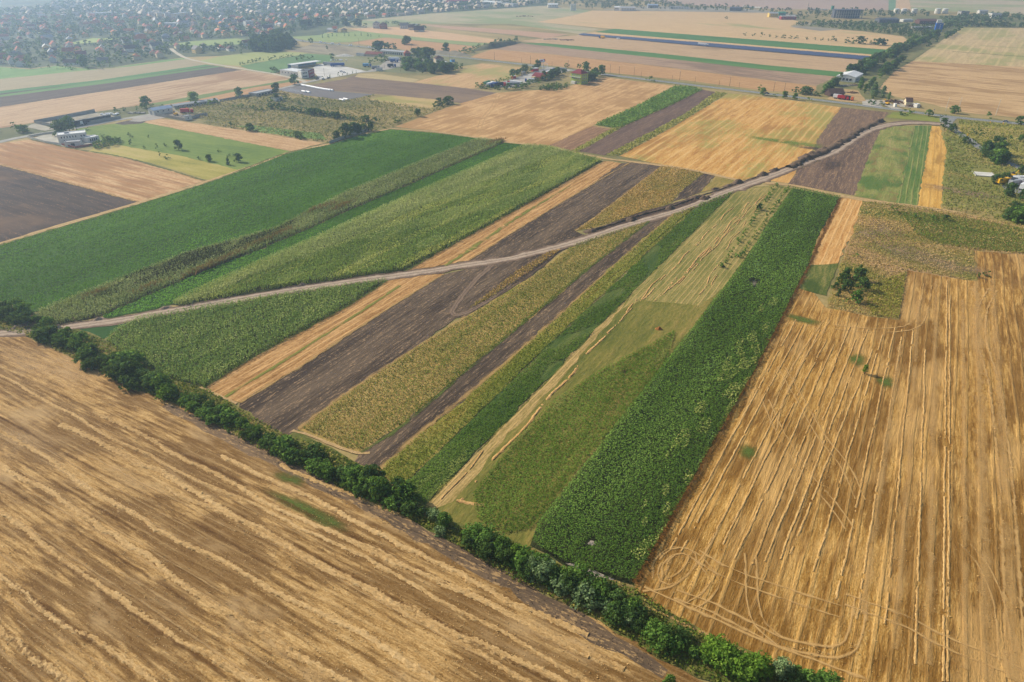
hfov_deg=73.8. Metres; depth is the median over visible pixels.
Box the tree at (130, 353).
[109,349,145,369]
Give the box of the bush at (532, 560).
[525,554,545,578]
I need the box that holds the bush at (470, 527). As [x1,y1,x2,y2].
[462,522,481,537]
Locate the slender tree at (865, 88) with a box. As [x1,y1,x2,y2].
[862,84,868,92]
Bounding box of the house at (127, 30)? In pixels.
[123,28,134,32]
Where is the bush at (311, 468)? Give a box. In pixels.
[307,460,318,474]
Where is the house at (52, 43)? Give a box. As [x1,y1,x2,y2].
[49,41,58,46]
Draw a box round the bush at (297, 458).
[288,451,303,465]
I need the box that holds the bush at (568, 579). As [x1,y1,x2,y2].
[559,571,578,593]
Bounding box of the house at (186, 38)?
[178,36,189,40]
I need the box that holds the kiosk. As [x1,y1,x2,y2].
[530,67,538,71]
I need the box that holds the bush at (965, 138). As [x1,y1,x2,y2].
[962,136,971,143]
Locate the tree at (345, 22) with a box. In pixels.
[342,18,349,25]
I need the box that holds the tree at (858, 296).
[850,289,863,303]
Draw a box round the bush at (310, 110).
[305,108,318,113]
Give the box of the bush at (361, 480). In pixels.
[357,475,370,485]
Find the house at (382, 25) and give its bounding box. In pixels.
[379,22,386,28]
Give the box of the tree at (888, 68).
[882,66,891,73]
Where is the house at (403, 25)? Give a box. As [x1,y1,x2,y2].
[400,22,407,28]
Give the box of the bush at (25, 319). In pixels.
[20,316,31,324]
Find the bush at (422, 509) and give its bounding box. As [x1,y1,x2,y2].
[414,506,428,517]
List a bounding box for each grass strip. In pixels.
[153,80,298,104]
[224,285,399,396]
[350,31,488,45]
[445,185,569,265]
[573,126,623,151]
[608,92,727,155]
[952,51,1023,56]
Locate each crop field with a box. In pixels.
[0,59,204,90]
[0,65,212,92]
[0,66,220,96]
[0,129,476,311]
[80,321,132,338]
[103,143,524,317]
[240,125,326,139]
[241,53,331,72]
[409,196,728,504]
[525,43,840,75]
[597,86,702,127]
[598,29,885,53]
[799,263,837,295]
[855,126,913,202]
[888,0,895,9]
[896,126,931,204]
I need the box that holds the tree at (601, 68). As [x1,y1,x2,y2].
[598,64,604,74]
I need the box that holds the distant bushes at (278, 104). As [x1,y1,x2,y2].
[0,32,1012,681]
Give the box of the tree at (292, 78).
[289,74,298,83]
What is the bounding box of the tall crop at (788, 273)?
[533,186,840,579]
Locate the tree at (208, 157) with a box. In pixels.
[205,154,211,161]
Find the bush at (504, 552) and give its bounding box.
[494,546,512,566]
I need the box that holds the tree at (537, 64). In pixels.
[534,59,540,67]
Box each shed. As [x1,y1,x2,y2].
[148,105,172,115]
[170,98,217,108]
[248,89,274,96]
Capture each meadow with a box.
[0,58,184,78]
[73,38,118,43]
[75,123,288,169]
[169,38,246,45]
[202,51,304,65]
[293,31,390,41]
[888,112,939,121]
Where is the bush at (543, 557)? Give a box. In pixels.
[528,552,551,574]
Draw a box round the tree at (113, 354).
[110,351,123,359]
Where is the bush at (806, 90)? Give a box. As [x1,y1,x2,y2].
[798,85,814,93]
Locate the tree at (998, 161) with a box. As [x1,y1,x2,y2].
[994,157,1002,164]
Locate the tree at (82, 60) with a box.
[75,54,88,66]
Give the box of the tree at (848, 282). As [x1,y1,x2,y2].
[841,279,854,290]
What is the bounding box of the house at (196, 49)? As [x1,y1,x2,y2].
[191,45,202,52]
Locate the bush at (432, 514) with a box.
[428,509,438,519]
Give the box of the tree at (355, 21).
[353,19,361,25]
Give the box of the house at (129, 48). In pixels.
[123,44,136,52]
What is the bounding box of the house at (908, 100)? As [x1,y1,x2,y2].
[904,97,912,104]
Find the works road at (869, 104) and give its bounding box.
[861,99,881,106]
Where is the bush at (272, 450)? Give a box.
[269,447,278,455]
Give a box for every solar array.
[648,39,664,41]
[658,40,675,42]
[670,40,686,43]
[680,41,697,44]
[704,43,721,46]
[716,44,733,47]
[728,45,746,48]
[741,46,759,49]
[754,47,773,50]
[767,48,786,51]
[781,49,800,52]
[794,50,814,54]
[808,52,826,55]
[823,53,842,56]
[838,54,857,58]
[853,55,869,58]
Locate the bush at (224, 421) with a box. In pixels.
[219,417,231,425]
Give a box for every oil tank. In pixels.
[911,8,917,13]
[934,8,940,13]
[942,8,948,13]
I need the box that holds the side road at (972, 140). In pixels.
[939,116,1018,168]
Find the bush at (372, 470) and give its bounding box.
[363,465,379,475]
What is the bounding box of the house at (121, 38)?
[120,37,130,42]
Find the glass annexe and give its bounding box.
[83,135,99,142]
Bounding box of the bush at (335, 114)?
[331,112,340,117]
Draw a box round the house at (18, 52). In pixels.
[10,51,23,57]
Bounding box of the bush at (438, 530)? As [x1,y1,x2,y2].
[433,525,445,536]
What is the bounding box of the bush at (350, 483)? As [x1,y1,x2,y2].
[345,479,358,489]
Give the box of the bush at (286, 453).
[280,446,299,463]
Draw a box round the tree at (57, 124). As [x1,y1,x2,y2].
[49,119,68,135]
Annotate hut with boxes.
[180,114,191,120]
[913,103,919,107]
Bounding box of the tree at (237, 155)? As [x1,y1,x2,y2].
[233,153,242,161]
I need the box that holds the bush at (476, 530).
[468,523,486,544]
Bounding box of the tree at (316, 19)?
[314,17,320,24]
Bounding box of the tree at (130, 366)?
[118,359,144,379]
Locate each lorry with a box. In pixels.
[70,119,86,125]
[80,117,99,124]
[93,114,110,118]
[180,108,193,113]
[330,63,344,66]
[388,57,401,59]
[503,82,519,85]
[837,94,848,99]
[996,177,1009,183]
[1008,179,1023,185]
[1019,182,1023,189]
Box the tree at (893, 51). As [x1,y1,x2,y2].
[888,49,896,57]
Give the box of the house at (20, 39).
[17,36,23,41]
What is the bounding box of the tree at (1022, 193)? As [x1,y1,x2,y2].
[1019,189,1023,199]
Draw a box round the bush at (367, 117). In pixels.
[362,115,369,121]
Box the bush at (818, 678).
[811,672,821,681]
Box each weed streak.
[183,144,559,296]
[270,149,593,288]
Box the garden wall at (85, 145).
[61,143,91,147]
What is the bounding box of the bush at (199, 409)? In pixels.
[194,407,206,417]
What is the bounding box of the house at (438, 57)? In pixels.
[433,55,443,62]
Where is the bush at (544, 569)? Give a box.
[528,555,555,583]
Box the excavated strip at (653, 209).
[588,198,698,232]
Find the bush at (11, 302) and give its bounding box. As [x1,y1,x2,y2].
[6,297,23,308]
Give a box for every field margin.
[0,129,389,244]
[0,164,137,201]
[31,139,202,179]
[205,280,387,385]
[239,274,443,402]
[298,316,465,428]
[361,221,649,452]
[378,213,673,469]
[404,161,602,270]
[470,162,630,259]
[536,190,792,524]
[575,169,656,230]
[632,198,840,584]
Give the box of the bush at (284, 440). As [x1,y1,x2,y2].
[270,434,298,455]
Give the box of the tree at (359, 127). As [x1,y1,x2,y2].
[355,123,362,132]
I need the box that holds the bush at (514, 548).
[508,543,521,556]
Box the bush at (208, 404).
[202,400,219,409]
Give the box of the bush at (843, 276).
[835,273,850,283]
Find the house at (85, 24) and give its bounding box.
[82,21,92,26]
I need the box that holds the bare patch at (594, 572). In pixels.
[566,563,613,579]
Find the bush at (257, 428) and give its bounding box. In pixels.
[250,425,265,435]
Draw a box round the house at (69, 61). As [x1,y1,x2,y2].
[62,59,78,64]
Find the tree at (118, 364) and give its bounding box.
[109,353,136,379]
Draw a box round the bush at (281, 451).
[278,447,291,459]
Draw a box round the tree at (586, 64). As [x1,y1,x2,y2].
[582,61,590,71]
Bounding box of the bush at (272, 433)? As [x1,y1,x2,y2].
[263,432,277,442]
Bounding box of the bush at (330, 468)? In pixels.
[321,462,335,481]
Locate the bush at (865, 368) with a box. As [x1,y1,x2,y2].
[862,364,868,373]
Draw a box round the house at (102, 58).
[96,57,108,62]
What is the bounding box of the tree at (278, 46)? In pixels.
[275,44,281,50]
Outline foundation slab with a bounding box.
[973,171,994,176]
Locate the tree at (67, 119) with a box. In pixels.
[58,115,76,130]
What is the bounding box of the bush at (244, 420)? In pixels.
[241,417,249,423]
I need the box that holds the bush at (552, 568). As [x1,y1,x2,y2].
[537,560,559,585]
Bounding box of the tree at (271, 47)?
[268,44,275,50]
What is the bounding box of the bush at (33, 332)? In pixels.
[28,325,57,340]
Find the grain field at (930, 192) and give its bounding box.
[917,126,946,208]
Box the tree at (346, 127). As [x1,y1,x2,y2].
[337,123,352,136]
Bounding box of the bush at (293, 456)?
[291,451,299,463]
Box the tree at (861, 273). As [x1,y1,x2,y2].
[852,267,867,280]
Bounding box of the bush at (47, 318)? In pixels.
[39,316,54,325]
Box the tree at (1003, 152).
[990,148,1009,162]
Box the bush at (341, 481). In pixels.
[335,469,353,483]
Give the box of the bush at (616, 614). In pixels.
[604,600,626,627]
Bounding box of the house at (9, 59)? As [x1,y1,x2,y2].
[6,55,14,64]
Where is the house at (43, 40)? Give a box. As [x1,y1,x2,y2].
[37,37,49,42]
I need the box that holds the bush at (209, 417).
[204,413,219,424]
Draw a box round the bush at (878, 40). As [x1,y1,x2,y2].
[873,38,885,44]
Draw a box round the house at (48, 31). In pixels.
[40,29,50,33]
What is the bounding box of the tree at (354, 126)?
[349,122,358,132]
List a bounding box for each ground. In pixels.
[0,0,547,68]
[0,0,1023,681]
[0,104,163,139]
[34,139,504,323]
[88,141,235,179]
[171,150,600,304]
[176,90,452,142]
[315,50,479,72]
[796,15,1023,99]
[827,201,1023,319]
[939,125,1023,224]
[958,120,1023,165]
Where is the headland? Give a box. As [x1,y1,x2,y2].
[162,404,667,677]
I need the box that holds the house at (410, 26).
[408,24,413,29]
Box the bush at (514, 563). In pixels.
[506,549,534,577]
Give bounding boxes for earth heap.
[21,321,39,328]
[92,317,103,320]
[159,305,171,309]
[583,228,596,233]
[625,216,636,221]
[665,205,675,209]
[686,195,702,199]
[699,195,710,199]
[731,179,743,184]
[757,171,767,175]
[769,167,779,171]
[798,153,814,160]
[806,151,821,154]
[815,147,830,151]
[836,138,851,142]
[872,118,885,123]
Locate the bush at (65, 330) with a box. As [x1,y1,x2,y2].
[57,326,75,336]
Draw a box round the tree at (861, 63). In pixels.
[857,59,865,67]
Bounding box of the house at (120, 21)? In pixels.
[114,20,125,25]
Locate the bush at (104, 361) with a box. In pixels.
[100,357,109,368]
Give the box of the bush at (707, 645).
[699,642,715,659]
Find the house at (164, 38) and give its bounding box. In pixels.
[161,36,170,40]
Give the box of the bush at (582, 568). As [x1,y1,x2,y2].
[566,560,594,581]
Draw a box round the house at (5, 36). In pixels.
[0,34,9,39]
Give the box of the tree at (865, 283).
[855,277,872,291]
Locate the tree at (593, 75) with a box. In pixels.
[588,72,596,80]
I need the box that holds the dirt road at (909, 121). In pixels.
[879,121,938,124]
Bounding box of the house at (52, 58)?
[48,55,56,62]
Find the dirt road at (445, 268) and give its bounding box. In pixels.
[0,122,942,335]
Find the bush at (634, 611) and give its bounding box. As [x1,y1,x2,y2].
[622,602,648,629]
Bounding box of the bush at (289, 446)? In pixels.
[274,445,290,455]
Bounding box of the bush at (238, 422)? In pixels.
[235,417,243,428]
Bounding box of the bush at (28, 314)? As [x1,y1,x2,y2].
[18,310,32,320]
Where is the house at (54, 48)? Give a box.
[44,47,57,52]
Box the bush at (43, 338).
[39,334,51,343]
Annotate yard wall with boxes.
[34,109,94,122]
[34,120,52,125]
[75,115,120,125]
[155,113,184,120]
[192,113,207,118]
[219,94,250,100]
[329,128,368,143]
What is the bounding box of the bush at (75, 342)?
[68,338,85,351]
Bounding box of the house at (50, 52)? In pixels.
[47,49,54,55]
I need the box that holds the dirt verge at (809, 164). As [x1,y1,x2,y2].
[0,122,944,336]
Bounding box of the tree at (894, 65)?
[891,61,897,69]
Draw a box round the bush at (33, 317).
[29,315,38,322]
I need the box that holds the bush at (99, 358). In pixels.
[91,353,109,364]
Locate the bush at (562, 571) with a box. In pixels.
[558,565,570,574]
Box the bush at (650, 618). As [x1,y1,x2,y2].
[644,616,662,628]
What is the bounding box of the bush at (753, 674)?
[738,658,760,681]
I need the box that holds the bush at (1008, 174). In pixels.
[1002,172,1012,177]
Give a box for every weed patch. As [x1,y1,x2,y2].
[277,496,323,516]
[280,475,299,483]
[314,514,339,527]
[742,446,754,457]
[788,315,815,322]
[850,355,862,363]
[878,378,891,385]
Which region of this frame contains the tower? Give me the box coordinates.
[934,20,943,31]
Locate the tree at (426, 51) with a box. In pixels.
[419,47,435,58]
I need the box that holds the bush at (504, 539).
[494,535,510,551]
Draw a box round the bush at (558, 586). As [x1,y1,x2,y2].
[550,573,573,596]
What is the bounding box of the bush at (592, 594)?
[581,593,597,607]
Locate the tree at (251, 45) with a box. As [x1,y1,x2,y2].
[247,38,256,50]
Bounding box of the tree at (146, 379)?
[139,370,165,390]
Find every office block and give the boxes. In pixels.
[298,70,308,78]
[301,68,314,77]
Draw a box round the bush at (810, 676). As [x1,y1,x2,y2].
[797,668,820,681]
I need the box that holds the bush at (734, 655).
[727,648,743,665]
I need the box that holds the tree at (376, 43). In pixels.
[372,40,382,49]
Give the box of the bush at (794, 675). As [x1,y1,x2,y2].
[784,666,803,681]
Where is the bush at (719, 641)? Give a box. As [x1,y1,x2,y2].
[700,633,730,665]
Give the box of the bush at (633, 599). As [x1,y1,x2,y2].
[625,596,647,619]
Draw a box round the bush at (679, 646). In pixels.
[666,631,684,654]
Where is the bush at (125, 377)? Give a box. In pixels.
[118,374,136,390]
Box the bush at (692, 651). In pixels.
[686,643,700,657]
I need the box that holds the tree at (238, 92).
[234,86,242,96]
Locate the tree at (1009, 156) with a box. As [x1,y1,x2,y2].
[1002,151,1012,158]
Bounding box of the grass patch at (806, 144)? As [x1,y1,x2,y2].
[785,141,818,147]
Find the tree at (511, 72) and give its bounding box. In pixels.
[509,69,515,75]
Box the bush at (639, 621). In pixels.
[633,614,648,634]
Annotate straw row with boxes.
[0,374,590,681]
[0,428,441,681]
[0,461,351,681]
[0,510,262,681]
[0,572,157,681]
[0,617,76,681]
[58,423,567,681]
[98,414,625,671]
[164,486,531,681]
[220,454,588,636]
[279,463,398,514]
[350,538,589,658]
[440,450,482,499]
[456,499,484,506]
[458,333,608,501]
[607,299,636,332]
[622,278,659,317]
[643,207,733,299]
[661,234,721,295]
[669,202,749,288]
[670,319,796,549]
[679,197,760,282]
[680,324,803,551]
[692,195,765,270]
[708,329,820,543]
[721,339,826,549]
[726,194,767,249]
[733,344,834,558]
[752,327,850,563]
[764,339,855,561]
[780,329,868,558]
[789,349,872,554]
[812,334,882,571]
[835,328,895,598]
[855,329,902,619]
[883,330,913,624]
[913,349,926,664]
[942,279,947,681]
[946,294,950,681]
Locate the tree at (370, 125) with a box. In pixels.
[366,121,373,129]
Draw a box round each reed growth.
[99,218,296,296]
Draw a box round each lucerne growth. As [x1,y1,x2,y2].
[472,330,674,531]
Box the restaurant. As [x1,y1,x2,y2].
[532,72,545,80]
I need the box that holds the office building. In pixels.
[57,130,86,142]
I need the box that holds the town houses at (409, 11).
[8,0,544,16]
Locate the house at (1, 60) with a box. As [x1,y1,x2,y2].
[0,54,3,63]
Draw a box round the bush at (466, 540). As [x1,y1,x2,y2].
[461,534,476,549]
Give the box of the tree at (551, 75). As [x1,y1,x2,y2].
[547,70,554,78]
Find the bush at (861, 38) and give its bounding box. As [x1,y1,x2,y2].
[856,36,867,43]
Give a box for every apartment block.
[156,12,163,18]
[164,12,170,17]
[171,12,190,19]
[243,20,253,26]
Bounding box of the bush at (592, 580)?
[579,572,599,594]
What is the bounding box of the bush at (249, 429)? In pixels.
[244,424,260,434]
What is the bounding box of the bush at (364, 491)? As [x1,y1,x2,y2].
[358,483,372,497]
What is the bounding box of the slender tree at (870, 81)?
[868,78,872,88]
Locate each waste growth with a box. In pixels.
[866,272,905,317]
[901,211,1023,251]
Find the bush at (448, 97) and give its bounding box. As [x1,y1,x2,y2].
[442,95,453,104]
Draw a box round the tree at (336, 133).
[332,130,340,138]
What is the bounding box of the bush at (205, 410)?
[194,406,215,419]
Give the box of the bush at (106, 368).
[100,365,112,377]
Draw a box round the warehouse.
[280,68,301,77]
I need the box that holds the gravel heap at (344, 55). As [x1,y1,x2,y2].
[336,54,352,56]
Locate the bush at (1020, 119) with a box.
[1015,116,1023,123]
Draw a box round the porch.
[64,139,82,146]
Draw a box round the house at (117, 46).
[114,44,122,50]
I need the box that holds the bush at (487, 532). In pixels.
[470,522,504,549]
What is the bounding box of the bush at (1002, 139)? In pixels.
[999,136,1006,141]
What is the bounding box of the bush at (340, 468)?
[335,462,357,481]
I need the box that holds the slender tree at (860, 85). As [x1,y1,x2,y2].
[857,80,864,89]
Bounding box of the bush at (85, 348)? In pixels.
[72,345,95,362]
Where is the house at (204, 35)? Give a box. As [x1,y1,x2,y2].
[201,32,207,37]
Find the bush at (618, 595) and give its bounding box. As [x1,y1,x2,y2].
[602,588,627,602]
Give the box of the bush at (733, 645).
[727,642,741,652]
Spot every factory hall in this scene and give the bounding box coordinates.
[446,0,468,2]
[482,0,499,4]
[501,2,517,6]
[548,3,557,7]
[619,6,635,10]
[647,4,657,7]
[669,6,688,8]
[730,7,740,10]
[767,12,778,16]
[778,11,785,15]
[779,16,796,19]
[874,18,899,22]
[900,19,913,21]
[911,26,932,29]
[914,19,936,23]
[957,11,969,14]
[976,10,987,13]
[988,13,1002,17]
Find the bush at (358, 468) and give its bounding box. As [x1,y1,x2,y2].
[340,464,364,484]
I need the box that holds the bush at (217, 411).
[214,407,220,414]
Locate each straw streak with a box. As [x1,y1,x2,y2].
[0,416,311,587]
[0,483,271,654]
[3,575,131,673]
[5,426,208,539]
[7,440,199,549]
[11,598,120,680]
[21,462,130,526]
[29,476,217,589]
[34,493,152,565]
[48,555,224,675]
[57,546,253,676]
[59,440,234,530]
[118,570,270,667]
[158,442,449,582]
[294,544,552,681]
[305,561,529,680]
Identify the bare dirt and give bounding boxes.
[857,231,873,236]
[871,226,891,234]
[878,244,923,253]
[920,256,977,272]
[940,187,986,195]
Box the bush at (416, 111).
[414,108,420,115]
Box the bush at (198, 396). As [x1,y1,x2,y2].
[190,393,209,404]
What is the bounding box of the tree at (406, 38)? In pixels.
[402,35,410,43]
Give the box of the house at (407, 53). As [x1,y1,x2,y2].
[404,50,410,55]
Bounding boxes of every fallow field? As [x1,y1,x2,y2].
[289,44,374,55]
[299,224,642,451]
[382,208,694,480]
[496,44,833,85]
[550,126,608,149]
[578,166,703,229]
[701,176,734,191]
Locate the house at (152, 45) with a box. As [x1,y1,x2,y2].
[149,41,163,49]
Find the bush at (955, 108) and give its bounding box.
[948,105,960,113]
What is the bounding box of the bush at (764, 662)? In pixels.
[746,649,775,679]
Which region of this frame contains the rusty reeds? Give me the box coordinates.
[79,137,505,299]
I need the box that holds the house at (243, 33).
[241,30,250,35]
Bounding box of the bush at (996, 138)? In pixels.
[993,135,1000,141]
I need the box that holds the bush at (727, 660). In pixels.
[706,642,740,671]
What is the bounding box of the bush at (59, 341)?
[51,337,66,347]
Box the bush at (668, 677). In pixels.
[663,673,675,681]
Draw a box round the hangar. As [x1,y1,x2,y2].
[836,70,863,81]
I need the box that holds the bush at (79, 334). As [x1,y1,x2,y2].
[64,331,88,345]
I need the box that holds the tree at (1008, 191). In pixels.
[1003,182,1018,195]
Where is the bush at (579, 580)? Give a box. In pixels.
[570,574,582,596]
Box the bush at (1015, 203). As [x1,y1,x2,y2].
[1007,201,1021,207]
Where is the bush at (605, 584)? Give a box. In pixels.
[589,576,610,601]
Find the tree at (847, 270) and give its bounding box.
[842,267,851,276]
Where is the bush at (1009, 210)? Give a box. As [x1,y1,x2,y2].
[1000,208,1014,218]
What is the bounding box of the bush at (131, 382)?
[122,377,139,388]
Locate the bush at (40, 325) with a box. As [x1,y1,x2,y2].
[31,322,47,329]
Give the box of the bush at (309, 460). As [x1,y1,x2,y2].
[304,457,321,472]
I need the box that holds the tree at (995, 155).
[991,154,1002,161]
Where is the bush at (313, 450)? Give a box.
[301,442,326,460]
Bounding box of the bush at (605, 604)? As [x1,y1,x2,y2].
[598,597,611,614]
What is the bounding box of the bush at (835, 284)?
[831,282,840,288]
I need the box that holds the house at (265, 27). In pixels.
[262,25,272,29]
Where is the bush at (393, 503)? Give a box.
[380,493,401,511]
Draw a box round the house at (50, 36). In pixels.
[40,34,52,39]
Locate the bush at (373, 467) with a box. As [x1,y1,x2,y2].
[359,463,385,480]
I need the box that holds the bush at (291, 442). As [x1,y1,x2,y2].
[288,439,300,446]
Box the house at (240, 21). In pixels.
[237,19,243,24]
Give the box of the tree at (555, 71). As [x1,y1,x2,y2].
[549,68,558,76]
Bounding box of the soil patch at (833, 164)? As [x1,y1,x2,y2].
[825,162,839,168]
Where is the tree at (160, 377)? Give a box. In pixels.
[148,373,173,392]
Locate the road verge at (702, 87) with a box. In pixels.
[294,38,1023,125]
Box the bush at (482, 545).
[475,541,494,553]
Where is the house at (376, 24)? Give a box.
[372,21,379,27]
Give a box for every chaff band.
[863,344,900,608]
[898,300,919,600]
[927,283,936,664]
[962,301,966,667]
[975,282,988,654]
[992,281,1018,681]
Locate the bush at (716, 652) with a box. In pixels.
[707,643,737,675]
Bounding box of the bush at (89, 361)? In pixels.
[80,357,98,371]
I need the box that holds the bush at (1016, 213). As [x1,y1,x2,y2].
[1009,210,1023,223]
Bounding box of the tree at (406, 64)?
[403,62,410,69]
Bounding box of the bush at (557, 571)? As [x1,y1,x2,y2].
[546,567,561,590]
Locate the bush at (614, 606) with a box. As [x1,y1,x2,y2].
[604,601,619,622]
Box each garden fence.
[27,136,61,144]
[28,131,53,136]
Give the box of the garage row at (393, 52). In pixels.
[380,49,403,55]
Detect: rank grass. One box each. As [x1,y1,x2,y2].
[575,126,622,149]
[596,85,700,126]
[607,91,726,154]
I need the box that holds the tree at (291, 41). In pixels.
[287,39,294,45]
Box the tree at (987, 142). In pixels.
[979,140,996,152]
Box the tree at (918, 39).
[916,37,921,45]
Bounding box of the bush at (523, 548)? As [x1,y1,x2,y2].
[508,544,530,560]
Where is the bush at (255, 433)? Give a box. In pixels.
[251,431,261,439]
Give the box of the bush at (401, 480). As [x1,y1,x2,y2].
[388,476,416,498]
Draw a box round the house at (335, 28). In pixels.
[332,26,337,31]
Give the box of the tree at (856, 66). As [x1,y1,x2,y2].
[852,63,860,70]
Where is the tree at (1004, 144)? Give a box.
[997,140,1008,149]
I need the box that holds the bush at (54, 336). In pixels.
[50,333,66,342]
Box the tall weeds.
[631,297,778,560]
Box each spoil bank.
[594,198,692,229]
[702,166,786,194]
[785,141,844,168]
[839,123,876,142]
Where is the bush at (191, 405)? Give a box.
[185,400,198,411]
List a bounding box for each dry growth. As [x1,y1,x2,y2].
[474,249,559,304]
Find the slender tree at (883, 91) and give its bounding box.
[881,85,886,97]
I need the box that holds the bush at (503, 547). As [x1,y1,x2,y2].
[491,542,514,563]
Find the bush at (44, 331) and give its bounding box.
[34,324,57,341]
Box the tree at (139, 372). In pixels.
[133,368,150,383]
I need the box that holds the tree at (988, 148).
[981,146,991,155]
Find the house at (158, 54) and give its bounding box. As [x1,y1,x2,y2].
[155,50,163,57]
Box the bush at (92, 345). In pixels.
[78,342,100,359]
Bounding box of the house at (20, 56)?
[14,55,30,61]
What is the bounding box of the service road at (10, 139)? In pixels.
[0,55,432,142]
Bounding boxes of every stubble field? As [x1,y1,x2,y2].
[0,70,288,127]
[0,139,203,200]
[0,336,702,681]
[145,118,327,150]
[166,80,310,104]
[206,274,441,401]
[349,27,498,42]
[354,38,474,52]
[355,73,418,81]
[372,95,441,107]
[395,77,672,144]
[406,161,620,270]
[415,63,528,88]
[421,24,567,37]
[472,49,815,91]
[524,35,861,71]
[540,10,906,48]
[588,32,870,55]
[620,93,840,179]
[634,251,1023,681]
[644,0,888,9]
[771,170,795,182]
[809,198,862,264]
[879,61,1023,117]
[896,0,910,9]
[909,0,1023,13]
[914,27,1023,66]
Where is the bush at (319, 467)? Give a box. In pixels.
[311,458,336,477]
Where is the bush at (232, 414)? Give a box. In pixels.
[217,407,240,422]
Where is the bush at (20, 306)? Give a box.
[13,302,32,315]
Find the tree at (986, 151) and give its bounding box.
[982,150,990,157]
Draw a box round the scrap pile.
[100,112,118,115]
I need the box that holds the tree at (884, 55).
[881,53,887,60]
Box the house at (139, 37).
[133,35,145,41]
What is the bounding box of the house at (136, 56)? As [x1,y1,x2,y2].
[132,53,140,59]
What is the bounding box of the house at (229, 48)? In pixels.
[226,46,234,50]
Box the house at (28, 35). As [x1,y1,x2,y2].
[26,32,33,37]
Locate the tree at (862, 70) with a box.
[859,67,866,74]
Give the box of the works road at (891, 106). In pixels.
[876,100,901,108]
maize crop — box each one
[105,278,385,385]
[173,143,568,304]
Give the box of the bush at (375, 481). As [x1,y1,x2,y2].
[363,476,391,502]
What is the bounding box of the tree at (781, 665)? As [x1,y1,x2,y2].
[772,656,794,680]
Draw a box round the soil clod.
[213,429,651,668]
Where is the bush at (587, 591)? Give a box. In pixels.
[569,582,600,612]
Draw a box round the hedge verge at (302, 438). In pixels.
[0,320,793,681]
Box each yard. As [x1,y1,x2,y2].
[27,123,52,130]
[33,134,100,147]
[45,112,113,127]
[130,115,164,121]
[166,110,207,118]
[279,86,371,98]
[313,64,362,78]
[368,58,401,70]
[484,67,569,87]
[605,6,796,19]
[791,22,840,30]
[828,89,865,102]
[895,99,914,107]
[1002,184,1020,192]
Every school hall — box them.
[90,11,116,16]
[164,22,176,26]
[177,20,191,26]
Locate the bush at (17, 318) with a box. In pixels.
[9,313,25,324]
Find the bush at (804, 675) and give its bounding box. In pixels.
[796,668,807,681]
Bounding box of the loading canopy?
[287,60,320,67]
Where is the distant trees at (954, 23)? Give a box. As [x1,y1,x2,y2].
[155,0,1023,155]
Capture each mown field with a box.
[425,185,791,547]
[426,296,629,507]
[621,185,790,309]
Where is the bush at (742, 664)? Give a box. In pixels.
[724,651,757,681]
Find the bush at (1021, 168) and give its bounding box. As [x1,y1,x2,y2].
[1016,165,1023,173]
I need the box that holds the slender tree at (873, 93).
[870,90,876,98]
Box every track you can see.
[0,128,390,243]
[199,387,236,403]
[292,429,369,453]
[391,128,742,180]
[449,245,571,315]
[642,524,720,591]
[642,604,795,673]
[644,586,864,677]
[652,547,718,607]
[657,547,696,584]
[661,553,710,601]
[665,554,688,576]
[674,597,867,657]
[677,590,854,646]
[692,558,838,616]
[699,550,840,605]
[744,553,776,644]
[755,555,783,637]
[761,399,845,528]
[765,182,1023,227]
[768,399,853,527]
[769,319,824,427]
[776,320,830,429]
[777,367,855,498]
[785,367,865,499]
[837,284,923,328]
[841,285,931,331]
[845,604,1023,681]
[846,593,1021,668]
[960,544,999,661]
[975,288,1009,677]
[978,553,1012,663]
[984,290,1023,676]
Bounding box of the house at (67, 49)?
[61,47,75,54]
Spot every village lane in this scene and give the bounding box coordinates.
[169,48,275,73]
[274,74,306,82]
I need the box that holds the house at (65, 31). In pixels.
[57,30,68,35]
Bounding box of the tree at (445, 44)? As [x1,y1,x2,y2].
[441,42,449,50]
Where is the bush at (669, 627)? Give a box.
[661,622,679,647]
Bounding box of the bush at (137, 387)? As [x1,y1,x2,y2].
[133,381,142,390]
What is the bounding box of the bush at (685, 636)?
[674,625,694,648]
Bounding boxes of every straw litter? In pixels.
[657,555,718,601]
[783,630,869,657]
[793,387,848,508]
[831,304,1023,680]
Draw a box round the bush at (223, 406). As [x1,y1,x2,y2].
[216,404,233,412]
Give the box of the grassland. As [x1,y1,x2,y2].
[341,6,596,33]
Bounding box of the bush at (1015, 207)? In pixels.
[1009,206,1019,218]
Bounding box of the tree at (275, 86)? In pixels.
[271,82,278,92]
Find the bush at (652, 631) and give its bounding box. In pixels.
[643,617,669,643]
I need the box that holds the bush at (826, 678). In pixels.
[818,667,843,681]
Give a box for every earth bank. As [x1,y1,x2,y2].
[436,50,470,55]
[474,41,520,50]
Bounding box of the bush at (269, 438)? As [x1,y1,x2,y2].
[260,435,276,453]
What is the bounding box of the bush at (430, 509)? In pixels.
[425,507,436,518]
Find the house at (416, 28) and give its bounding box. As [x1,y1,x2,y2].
[414,26,418,31]
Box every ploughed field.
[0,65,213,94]
[0,67,238,106]
[0,165,136,241]
[116,120,144,124]
[239,248,566,434]
[311,75,494,102]
[354,217,667,469]
[471,162,660,259]
[580,90,714,154]
[674,173,714,200]
[789,130,879,194]
[815,107,887,147]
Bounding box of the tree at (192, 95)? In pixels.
[187,91,198,101]
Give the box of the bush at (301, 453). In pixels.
[299,448,309,457]

